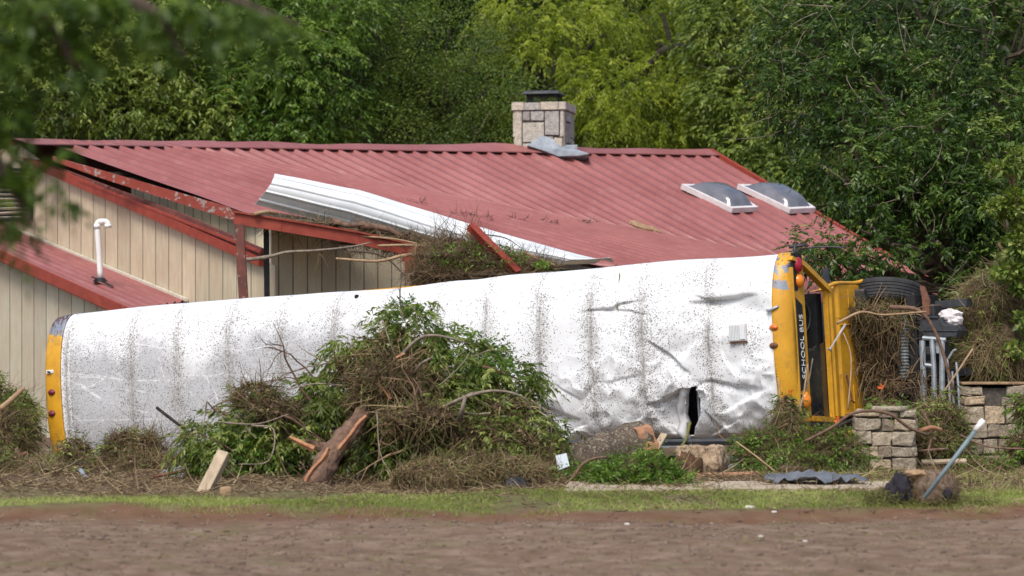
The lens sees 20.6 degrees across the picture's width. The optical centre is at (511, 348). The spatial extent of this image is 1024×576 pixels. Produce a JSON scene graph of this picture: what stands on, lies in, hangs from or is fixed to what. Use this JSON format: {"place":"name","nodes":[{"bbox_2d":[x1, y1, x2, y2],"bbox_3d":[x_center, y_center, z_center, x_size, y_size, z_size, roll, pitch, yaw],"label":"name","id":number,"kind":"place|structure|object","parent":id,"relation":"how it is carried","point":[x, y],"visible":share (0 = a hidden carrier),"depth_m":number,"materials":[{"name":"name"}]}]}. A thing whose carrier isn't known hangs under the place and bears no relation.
{"place":"outdoors","nodes":[
{"label":"outdoors","id":0,"kind":"place"},
{"bbox_2d":[0,426,1023,575],"bbox_3d":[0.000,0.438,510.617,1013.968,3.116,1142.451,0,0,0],"label":"ground","id":1,"kind":"structure","parent":0,"point":[42,512],"depth_m":24.91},
{"bbox_2d":[0,370,55,457],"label":"brush heap","id":2,"kind":"object","parent":1,"relation":"on","point":[20,420],"visible":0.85,"depth_m":42.51,"materials":[{"name":"plant"}]},
{"bbox_2d":[0,387,24,411],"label":"branch","id":3,"kind":"object","parent":2,"relation":"on","point":[11,399],"visible":1,"depth_m":40.97,"materials":[{"name":"beige wood"}]},
{"bbox_2d":[0,439,115,475],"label":"brush heap","id":4,"kind":"object","parent":1,"relation":"on","point":[10,459],"visible":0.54,"depth_m":35.79,"materials":[{"name":"plant"}]},
{"bbox_2d":[29,426,99,465],"bbox_3d":[-6.008,1.495,38.330,0.936,0.879,1.575,0,0,-29],"label":"straw heap","id":5,"kind":"object","parent":1,"relation":"on","point":[66,448],"visible":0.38,"depth_m":38.08,"materials":[{"name":"brown plant"}]},
{"bbox_2d":[0,0,152,140],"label":"broadleaf tree","id":6,"kind":"object","parent":1,"relation":"on","point":[54,113],"visible":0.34,"depth_m":67.71,"materials":[{"name":"green plant"}]},
{"bbox_2d":[66,415,183,472],"bbox_3d":[-4.934,1.441,37.134,1.744,1.128,1.711,0,0,0],"label":"straw heap","id":7,"kind":"object","parent":1,"relation":"on","point":[124,439],"visible":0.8,"depth_m":37.05,"materials":[{"name":"brown plant"}]},
{"bbox_2d":[67,461,93,464],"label":"branch","id":8,"kind":"object","parent":7,"relation":"on","point":[78,462],"visible":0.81,"depth_m":36.99,"materials":[{"name":"brown plant"}]},
{"bbox_2d":[156,406,186,429],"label":"branch","id":9,"kind":"object","parent":7,"relation":"on","point":[166,415],"visible":0.77,"depth_m":37.24,"materials":[{"name":"grey plant"}]},
{"bbox_2d":[104,393,207,463],"bbox_3d":[-4.355,1.228,37.119,2.232,1.391,1.307,0,0,12],"label":"twig tangle","id":10,"kind":"object","parent":1,"relation":"on","point":[165,443],"visible":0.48,"depth_m":37.16,"materials":[{"name":"plant"}]},
{"bbox_2d":[0,0,323,301],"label":"tree","id":11,"kind":"object","parent":1,"relation":"on","point":[21,184],"visible":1,"depth_m":11.96,"materials":[{"name":"green plant"}]},
{"bbox_2d":[34,0,296,141],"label":"broadleaf tree","id":12,"kind":"object","parent":1,"relation":"on","point":[156,126],"visible":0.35,"depth_m":68.27,"materials":[{"name":"green plant"}]},
{"bbox_2d":[153,468,190,477],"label":"branch","id":13,"kind":"object","parent":1,"relation":"on","point":[162,474],"visible":0.34,"depth_m":34.72,"materials":[{"name":"brown wood"}]},
{"bbox_2d":[160,464,188,477],"bbox_3d":[-4.092,1.541,34.859,0.851,0.420,0.402,0,0,25],"label":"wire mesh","id":14,"kind":"object","parent":1,"relation":"on","point":[174,470],"visible":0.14,"depth_m":35.05,"materials":[{"name":"grey metal"}]},
{"bbox_2d":[197,449,229,490],"bbox_3d":[-3.405,1.525,31.550,0.167,0.778,0.703,0,0,31],"label":"wooden stake","id":15,"kind":"object","parent":1,"relation":"on","point":[217,466],"visible":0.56,"depth_m":31.60,"materials":[{"name":"beige wood"}]},
{"bbox_2d":[219,486,231,494],"bbox_3d":[-3.150,1.567,31.000,0.144,0.108,0.101,0,0,0],"label":"stone","id":16,"kind":"object","parent":1,"relation":"on","point":[223,490],"visible":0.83,"depth_m":30.95,"materials":[{"name":"beige stone"}]},
{"bbox_2d":[151,0,402,143],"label":"broadleaf tree","id":17,"kind":"object","parent":1,"relation":"on","point":[320,120],"visible":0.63,"depth_m":68.64,"materials":[{"name":"green plant"}]},
{"bbox_2d":[233,211,421,298],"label":"porch frame","id":18,"kind":"object","parent":1,"relation":"on","point":[270,222],"visible":0.66,"depth_m":47.36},
{"bbox_2d":[253,210,277,215],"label":"branch","id":19,"kind":"object","parent":18,"relation":"on","point":[265,212],"visible":1,"depth_m":47.17,"materials":[{"name":"beige wood"}]},
{"bbox_2d":[246,242,370,261],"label":"branch","id":20,"kind":"object","parent":18,"relation":"attached to","point":[248,259],"visible":1,"depth_m":46.72,"materials":[{"name":"grey plant"}]},
{"bbox_2d":[302,253,389,282],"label":"hanging roots","id":21,"kind":"object","parent":20,"relation":"hanging from","point":[346,261],"visible":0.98,"depth_m":46.90,"materials":[{"name":"plant"}]},
{"bbox_2d":[256,206,440,266],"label":"brush heap","id":22,"kind":"object","parent":18,"relation":"on","point":[376,232],"visible":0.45,"depth_m":48.03,"materials":[{"name":"plant"}]},
{"bbox_2d":[331,217,370,227],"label":"branch","id":23,"kind":"object","parent":22,"relation":"on","point":[345,224],"visible":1,"depth_m":47.89,"materials":[{"name":"red plant"}]},
{"bbox_2d":[358,221,409,239],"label":"branch","id":24,"kind":"object","parent":22,"relation":"on","point":[374,226],"visible":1,"depth_m":47.96,"materials":[{"name":"brown plant"}]},
{"bbox_2d":[349,249,404,274],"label":"branch","id":25,"kind":"object","parent":18,"relation":"attached to","point":[362,251],"visible":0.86,"depth_m":47.09,"materials":[{"name":"brown plant"}]},
{"bbox_2d":[363,235,421,244],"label":"branch","id":26,"kind":"object","parent":18,"relation":"on","point":[389,238],"visible":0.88,"depth_m":47.59,"materials":[{"name":"brown wood"}]},
{"bbox_2d":[377,244,422,246],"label":"branch","id":27,"kind":"object","parent":18,"relation":"on","point":[385,245],"visible":0.62,"depth_m":47.45,"materials":[{"name":"beige wood"}]},
{"bbox_2d":[255,174,612,264],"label":"roofing panel","id":28,"kind":"object","parent":18,"relation":"on","point":[294,195],"visible":0.62,"depth_m":48.66,"materials":[{"name":"white metal"}]},
{"bbox_2d":[159,257,590,485],"bbox_3d":[-1.663,0.449,34.007,5.282,3.258,3.221,0,0,0],"label":"heap","id":29,"kind":"object","parent":1,"relation":"on","point":[404,398],"visible":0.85,"depth_m":33.89,"materials":[{"name":"green plant"}]},
{"bbox_2d":[300,0,556,143],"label":"oak tree","id":30,"kind":"object","parent":1,"relation":"on","point":[405,51],"visible":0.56,"depth_m":70.90,"materials":[{"name":"green plant"}]},
{"bbox_2d":[0,90,936,437],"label":"wooden house","id":31,"kind":"structure","parent":1,"relation":"on","point":[162,224],"depth_m":56.46,"materials":[{"name":"red metal"}]},
{"bbox_2d":[396,197,597,222],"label":"roof litter","id":32,"kind":"object","parent":31,"relation":"on","point":[508,218],"visible":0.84,"depth_m":56.79,"materials":[{"name":"brown plant"}]},
{"bbox_2d":[629,220,662,232],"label":"driftwood","id":33,"kind":"object","parent":31,"relation":"on","point":[636,224],"visible":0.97,"depth_m":60.12,"materials":[{"name":"beige wood"}]},
{"bbox_2d":[383,444,553,490],"bbox_3d":[-0.499,1.480,32.614,1.994,0.872,1.566,0,0,0],"label":"matted mound","id":34,"kind":"object","parent":1,"relation":"on","point":[472,471],"visible":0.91,"depth_m":32.27,"materials":[{"name":"plant"}]},
{"bbox_2d":[391,200,571,285],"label":"straw heap","id":35,"kind":"object","parent":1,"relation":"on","point":[443,259],"visible":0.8,"depth_m":45.33,"materials":[{"name":"brown plant"}]},
{"bbox_2d":[336,253,417,262],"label":"branch","id":36,"kind":"object","parent":35,"relation":"on","point":[379,260],"visible":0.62,"depth_m":46.49,"materials":[{"name":"brown wood"}]},
{"bbox_2d":[465,231,505,269],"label":"timber strip","id":37,"kind":"object","parent":35,"relation":"on","point":[469,235],"visible":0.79,"depth_m":45.70,"materials":[{"name":"beige wood"}]},
{"bbox_2d":[466,223,521,272],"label":"angle beam","id":38,"kind":"structure","parent":35,"relation":"on","point":[474,229],"depth_m":45.36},
{"bbox_2d":[486,234,520,247],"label":"branch","id":39,"kind":"object","parent":35,"relation":"on","point":[502,237],"visible":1,"depth_m":45.61,"materials":[{"name":"white plant"}]},
{"bbox_2d":[507,253,550,263],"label":"branch","id":40,"kind":"object","parent":35,"relation":"on","point":[529,256],"visible":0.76,"depth_m":45.74,"materials":[{"name":"red plant"}]},
{"bbox_2d":[524,251,555,265],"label":"branch","id":41,"kind":"object","parent":35,"relation":"on","point":[537,258],"visible":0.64,"depth_m":46.22,"materials":[{"name":"brown wood"}]},
{"bbox_2d":[45,243,976,458],"bbox_3d":[-0.234,0.370,40.869,13.885,2.834,3.464,-4,-2,29],"label":"school bus","id":42,"kind":"object","parent":1,"relation":"on","point":[671,349],"visible":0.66,"depth_m":38.37,"materials":[{"name":"white paint"}]},
{"bbox_2d":[822,283,969,426],"bbox_3d":[5.084,0.202,38.374,1.820,2.367,1.779,0,0,-19],"label":"straw mass","id":43,"kind":"object","parent":42,"relation":"in","point":[873,333],"visible":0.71,"depth_m":38.15,"materials":[{"name":"brown plant"}]},
{"bbox_2d":[836,311,926,323],"bbox_3d":[4.864,-0.411,37.146,1.234,0.184,0.124,0,0,-10],"label":"branch","id":44,"kind":"object","parent":43,"relation":"on","point":[852,315],"visible":1,"depth_m":37.16,"materials":[{"name":"brown wood"}]},
{"bbox_2d":[0,430,1023,575],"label":"flood litter","id":45,"kind":"object","parent":1,"relation":"on","point":[168,484],"visible":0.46,"depth_m":31.92,"materials":[{"name":"plant"}]},
{"bbox_2d":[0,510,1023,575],"bbox_3d":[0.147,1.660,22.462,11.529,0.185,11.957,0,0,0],"label":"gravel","id":46,"kind":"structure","parent":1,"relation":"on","point":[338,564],"depth_m":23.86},
{"bbox_2d":[1,0,1023,364],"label":"woodland","id":47,"kind":"object","parent":1,"relation":"on","point":[889,10],"visible":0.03,"depth_m":88.39,"materials":[{"name":"green plant"}]},
{"bbox_2d":[2,0,1023,348],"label":"woodland depth","id":48,"kind":"object","parent":1,"relation":"on","point":[908,22],"depth_m":92.98,"materials":[{"name":"green plant"}]},
{"bbox_2d":[520,425,576,482],"bbox_3d":[0.378,1.374,33.493,1.036,0.958,1.618,0,0,-15],"label":"heap","id":49,"kind":"object","parent":1,"relation":"on","point":[553,450],"visible":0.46,"depth_m":33.53,"materials":[{"name":"plant"}]},
{"bbox_2d":[556,453,568,469],"bbox_3d":[0.598,1.335,33.310,0.137,0.196,0.240,0,0,-8],"label":"plastic scrap","id":50,"kind":"object","parent":49,"relation":"on","point":[563,458],"visible":1,"depth_m":33.30,"materials":[{"name":"white plastic"}]},
{"bbox_2d":[448,0,741,153],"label":"feathery tree","id":51,"kind":"object","parent":1,"relation":"on","point":[667,109],"visible":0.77,"depth_m":74.19,"materials":[{"name":"green plant"}]},
{"bbox_2d":[565,421,658,471],"bbox_3d":[1.038,1.296,35.026,1.735,0.783,0.600,0,0,-34],"label":"log","id":52,"kind":"object","parent":1,"relation":"on","point":[623,436],"visible":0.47,"depth_m":35.00,"materials":[{"name":"wood"}]},
{"bbox_2d":[558,437,704,484],"bbox_3d":[1.330,1.433,32.725,1.441,0.826,2.044,0,0,-29],"label":"weed clump","id":53,"kind":"object","parent":1,"relation":"on","point":[644,465],"visible":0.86,"depth_m":32.34,"materials":[{"name":"green plant"}]},
{"bbox_2d":[565,438,735,445],"bbox_3d":[1.762,1.204,36.150,2.225,0.120,0.103,0,0,8],"label":"board","id":54,"kind":"object","parent":1,"relation":"on","point":[679,442],"visible":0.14,"depth_m":36.04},
{"bbox_2d":[673,421,690,453],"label":"branch","id":55,"kind":"object","parent":54,"relation":"on","point":[687,432],"visible":0.7,"depth_m":36.07,"materials":[{"name":"green wood"}]},
{"bbox_2d":[571,0,759,161],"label":"feathery tree","id":56,"kind":"object","parent":1,"relation":"on","point":[656,29],"visible":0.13,"depth_m":77.24,"materials":[{"name":"green plant"}]},
{"bbox_2d":[633,12,752,142],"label":"leaning tree","id":57,"kind":"object","parent":1,"relation":"on","point":[661,51],"visible":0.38,"depth_m":74.53,"materials":[{"name":"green plant"}]},
{"bbox_2d":[671,444,729,472],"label":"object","id":58,"kind":"object","parent":1,"relation":"on","point":[707,459],"visible":0.56,"depth_m":34.92,"materials":[{"name":"beige stone"}]},
{"bbox_2d":[695,471,759,476],"bbox_3d":[2.544,1.542,34.400,1.048,0.073,0.092,0,0,-22],"label":"board","id":59,"kind":"object","parent":1,"relation":"on","point":[734,473],"visible":0.31,"depth_m":34.46,"materials":[{"name":"brown wood"}]},
{"bbox_2d":[736,441,776,472],"bbox_3d":[3.049,1.360,34.753,0.736,0.433,0.030,0,0,43],"label":"branch","id":60,"kind":"object","parent":1,"relation":"on","point":[761,460],"visible":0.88,"depth_m":34.79,"materials":[{"name":"brown wood"}]},
{"bbox_2d":[662,0,881,230],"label":"broadleaf tree","id":61,"kind":"object","parent":1,"relation":"on","point":[763,160],"visible":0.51,"depth_m":71.91,"materials":[{"name":"green plant"}]},
{"bbox_2d":[753,390,816,453],"bbox_3d":[3.507,1.226,35.782,0.921,1.410,1.089,0,0,20],"label":"straw sheaf","id":62,"kind":"object","parent":1,"relation":"on","point":[785,411],"visible":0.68,"depth_m":35.73,"materials":[{"name":"brown plant"}]},
{"bbox_2d":[777,377,784,431],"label":"branch","id":63,"kind":"object","parent":62,"relation":"on","point":[779,389],"visible":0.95,"depth_m":35.86,"materials":[{"name":"beige wood"}]},
{"bbox_2d":[796,365,807,416],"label":"branch","id":64,"kind":"object","parent":62,"relation":"on","point":[804,388],"visible":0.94,"depth_m":35.92,"materials":[{"name":"beige wood"}]},
{"bbox_2d":[797,358,812,408],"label":"branch","id":65,"kind":"object","parent":62,"relation":"on","point":[808,379],"visible":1,"depth_m":36.00,"materials":[{"name":"brown plant"}]},
{"bbox_2d":[773,459,812,472],"bbox_3d":[3.436,1.513,34.178,0.548,0.376,0.522,0,0,0],"label":"root clod","id":66,"kind":"object","parent":1,"relation":"on","point":[791,467],"visible":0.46,"depth_m":34.13,"materials":[{"name":"soil"}]},
{"bbox_2d":[723,408,886,472],"bbox_3d":[3.671,1.313,35.399,2.070,1.141,1.528,0,0,0],"label":"weed heap","id":67,"kind":"object","parent":1,"relation":"on","point":[835,447],"visible":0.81,"depth_m":35.28,"materials":[{"name":"plant"}]},
{"bbox_2d":[804,409,928,442],"bbox_3d":[4.455,0.968,35.211,1.599,0.424,0.216,0,0,-7],"label":"branch","id":68,"kind":"object","parent":67,"relation":"on","point":[857,412],"visible":1,"depth_m":35.15,"materials":[{"name":"brown plant"}]},
{"bbox_2d":[843,333,851,409],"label":"branch","id":69,"kind":"object","parent":1,"relation":"on","point":[850,372],"visible":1,"depth_m":36.81,"materials":[{"name":"brown wood"}]},
{"bbox_2d":[723,0,1023,309],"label":"pecan tree","id":70,"kind":"object","parent":1,"relation":"on","point":[885,145],"visible":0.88,"depth_m":49.77,"materials":[{"name":"green plant"}]},
{"bbox_2d":[852,406,917,470],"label":"stone pillar","id":71,"kind":"structure","parent":1,"relation":"on","point":[897,439],"depth_m":35.59,"materials":[{"name":"stone"}]},
{"bbox_2d":[861,392,921,426],"bbox_3d":[4.807,0.825,35.854,0.859,0.568,0.746,0,0,-40],"label":"weed tuft","id":72,"kind":"object","parent":71,"relation":"on","point":[870,403],"visible":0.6,"depth_m":35.84,"materials":[{"name":"plant"}]},
{"bbox_2d":[918,448,948,451],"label":"branch","id":73,"kind":"object","parent":71,"relation":"on","point":[935,449],"visible":0.99,"depth_m":35.72,"materials":[{"name":"brown plant"}]},
{"bbox_2d":[883,463,964,505],"bbox_3d":[4.216,1.406,28.796,0.844,0.538,0.574,0,0,0],"label":"root bundle","id":74,"kind":"object","parent":1,"relation":"on","point":[923,479],"visible":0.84,"depth_m":28.68,"materials":[{"name":"plant"}]},
{"bbox_2d":[922,418,985,498],"bbox_3d":[4.429,1.100,28.200,0.639,0.815,0.060,0,0,0],"label":"metal rod","id":75,"kind":"object","parent":74,"relation":"in","point":[979,425],"visible":1,"depth_m":28.18,"materials":[{"name":"grey metal"}]},
{"bbox_2d":[856,483,995,509],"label":"straw litter","id":76,"kind":"object","parent":1,"relation":"on","point":[873,499],"visible":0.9,"depth_m":28.64,"materials":[{"name":"brown plant"}]},
{"bbox_2d":[920,409,932,457],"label":"branch","id":77,"kind":"object","parent":1,"relation":"on","point":[928,424],"visible":0.99,"depth_m":35.89,"materials":[{"name":"red plant"}]},
{"bbox_2d":[921,458,966,463],"bbox_3d":[5.523,1.440,36.000,0.574,0.074,0.092,0,0,0],"label":"board","id":78,"kind":"object","parent":1,"relation":"on","point":[941,461],"visible":0.89,"depth_m":35.97,"materials":[{"name":"beige wood"}]},
{"bbox_2d":[906,385,982,471],"bbox_3d":[5.505,1.153,36.799,1.232,1.374,1.608,0,0,26],"label":"brush heap","id":79,"kind":"object","parent":1,"relation":"on","point":[943,414],"visible":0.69,"depth_m":36.67,"materials":[{"name":"plant"}]},
{"bbox_2d":[889,305,955,396],"bbox_3d":[5.443,0.030,37.303,0.886,1.221,0.060,0,0,0],"label":"branch","id":80,"kind":"object","parent":79,"relation":"on","point":[902,307],"visible":0.99,"depth_m":37.28,"materials":[{"name":"red plant"}]},
{"bbox_2d":[918,425,942,431],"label":"branch","id":81,"kind":"object","parent":79,"relation":"on","point":[930,427],"visible":0.93,"depth_m":35.78,"materials":[{"name":"brown wood"}]},
{"bbox_2d":[938,348,973,400],"bbox_3d":[5.817,0.399,37.195,0.749,0.816,0.037,0,0,-33],"label":"branch","id":82,"kind":"object","parent":79,"relation":"on","point":[961,365],"visible":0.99,"depth_m":37.25,"materials":[{"name":"brown wood"}]},
{"bbox_2d":[959,434,1023,449],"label":"branch","id":83,"kind":"object","parent":79,"relation":"on","point":[965,437],"visible":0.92,"depth_m":35.99,"materials":[{"name":"red plant"}]},
{"bbox_2d":[934,192,1023,395],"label":"brush pile","id":84,"kind":"object","parent":1,"relation":"on","point":[987,316],"visible":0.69,"depth_m":38.93,"materials":[{"name":"brown plant"}]},
{"bbox_2d":[950,381,1023,460],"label":"stone pillar","id":85,"kind":"structure","parent":1,"relation":"on","point":[983,403],"depth_m":38.19,"materials":[{"name":"stone"}]},
{"bbox_2d":[951,382,1023,472],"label":"weed heap","id":86,"kind":"object","parent":1,"relation":"on","point":[1017,456],"visible":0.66,"depth_m":36.90,"materials":[{"name":"plant"}]},
{"bbox_2d":[977,138,1023,361],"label":"maple shrub","id":87,"kind":"object","parent":1,"relation":"on","point":[1008,207],"visible":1,"depth_m":38.40,"materials":[{"name":"green plant"}]},
{"bbox_3d":[-3.777,1.698,34.057,2.524,0.487,1.192,0,0,0],"label":"litter heap","id":88,"kind":"object","parent":1,"relation":"on","visible":0},
{"bbox_2d":[78,468,87,476],"bbox_3d":[-5.135,1.650,34.239,0.091,0.380,0.621,0,0,-33],"label":"tube","id":89,"kind":"object","parent":88,"relation":"in","point":[81,470],"visible":0.23,"depth_m":34.43,"materials":[{"name":"white plastic"}]},
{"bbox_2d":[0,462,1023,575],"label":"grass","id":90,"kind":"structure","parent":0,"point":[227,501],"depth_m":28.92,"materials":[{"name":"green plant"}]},
{"bbox_2d":[564,481,888,492],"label":"path","id":91,"kind":"structure","parent":0,"point":[777,485],"depth_m":31.93,"materials":[{"name":"concrete"}]},
{"bbox_2d":[570,456,628,480],"bbox_3d":[1.102,1.399,33.017,0.896,0.296,0.100,0,0,-20],"label":"branch","id":92,"kind":"object","parent":91,"relation":"on","point":[578,469],"visible":0.68,"depth_m":32.89,"materials":[{"name":"brown plant"}]},
{"bbox_2d":[764,469,866,483],"bbox_3d":[3.500,1.467,32.501,1.154,0.146,1.002,0,0,0],"label":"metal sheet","id":93,"kind":"object","parent":91,"relation":"on","point":[824,477],"visible":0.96,"depth_m":32.37,"materials":[{"name":"grey metal"}]},
{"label":"board","id":94,"kind":"object","parent":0,"visible":0},
{"bbox_2d":[657,433,667,448],"bbox_3d":[1.861,1.189,35.600,0.093,0.252,0.273,0,0,35],"label":"board","id":95,"kind":"object","parent":94,"relation":"on","point":[662,436],"visible":0.54,"depth_m":35.63,"materials":[{"name":"beige wood"}]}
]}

